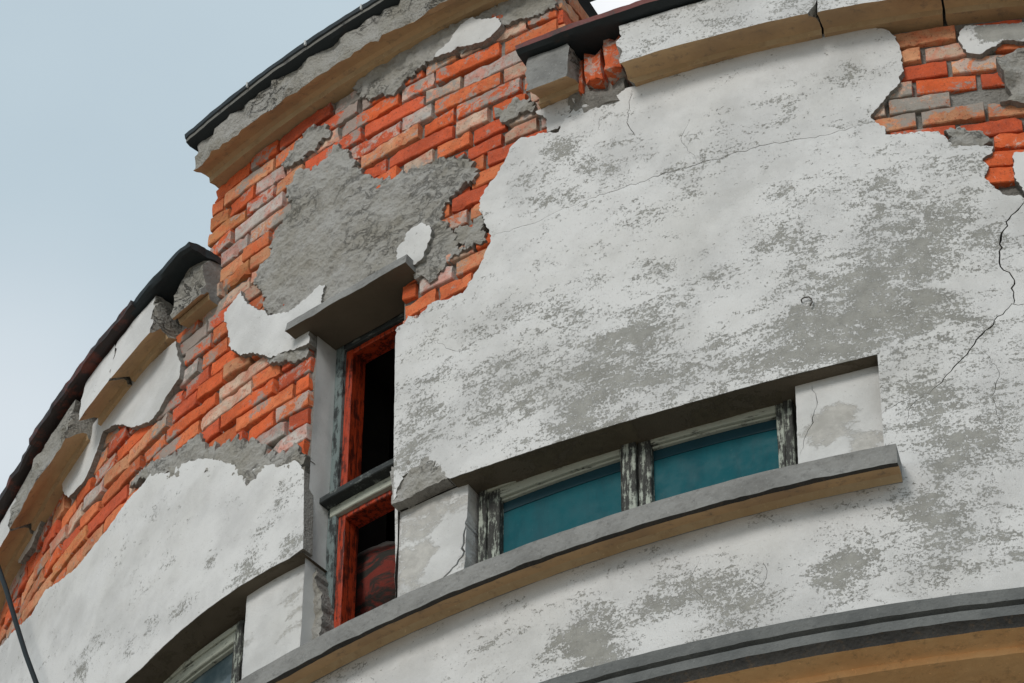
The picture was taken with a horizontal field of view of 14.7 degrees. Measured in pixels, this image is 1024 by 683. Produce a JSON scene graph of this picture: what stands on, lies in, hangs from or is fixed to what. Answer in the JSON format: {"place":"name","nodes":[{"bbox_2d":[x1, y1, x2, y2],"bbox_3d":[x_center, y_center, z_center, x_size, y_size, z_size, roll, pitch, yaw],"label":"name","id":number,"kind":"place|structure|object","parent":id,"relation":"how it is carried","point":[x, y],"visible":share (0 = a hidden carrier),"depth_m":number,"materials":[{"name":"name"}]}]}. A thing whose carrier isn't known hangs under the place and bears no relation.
{"place":"outdoors","nodes":[
{"label":"outdoors","id":0,"kind":"place"},
{"bbox_2d":[0,0,638,493],"label":"sky","id":1,"kind":"structure","parent":0,"point":[100,187],"materials":[{"name":"blue"}]},
{"label":"ground","id":2,"kind":"structure","parent":0,"visible":0},
{"bbox_2d":[0,0,1023,682],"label":"round building","id":3,"kind":"structure","parent":2,"relation":"on","point":[586,342],"depth_m":13.16,"materials":[{"name":"paint"}]},
{"bbox_2d":[0,565,38,682],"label":"cable","id":4,"kind":"object","parent":3,"relation":"hanging from","point":[18,630],"visible":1,"depth_m":14.21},
{"bbox_2d":[164,619,244,682],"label":"strip window","id":5,"kind":"structure","parent":3,"relation":"in","point":[221,660],"depth_m":13.37,"materials":[{"name":"paint"}]},
{"bbox_2d":[319,312,403,627],"bbox_3d":[-0.451,0.512,13.275,0.433,1.583,0.136,-28,-51,26],"label":"narrow window","id":6,"kind":"structure","parent":3,"relation":"in","point":[354,500],"depth_m":13.33,"materials":[{"name":"paint"}]},
{"bbox_2d":[354,541,395,617],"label":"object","id":7,"kind":"object","parent":3,"relation":"in","point":[375,583],"visible":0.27,"depth_m":13.21,"materials":[{"name":"red wood"}]},
{"bbox_2d":[478,399,797,562],"bbox_3d":[0.391,0.521,12.538,1.095,0.543,0.098,-18,-48,18],"label":"strip window","id":8,"kind":"structure","parent":3,"relation":"in","point":[512,515],"depth_m":12.61,"materials":[{"name":"glass"}]}
]}

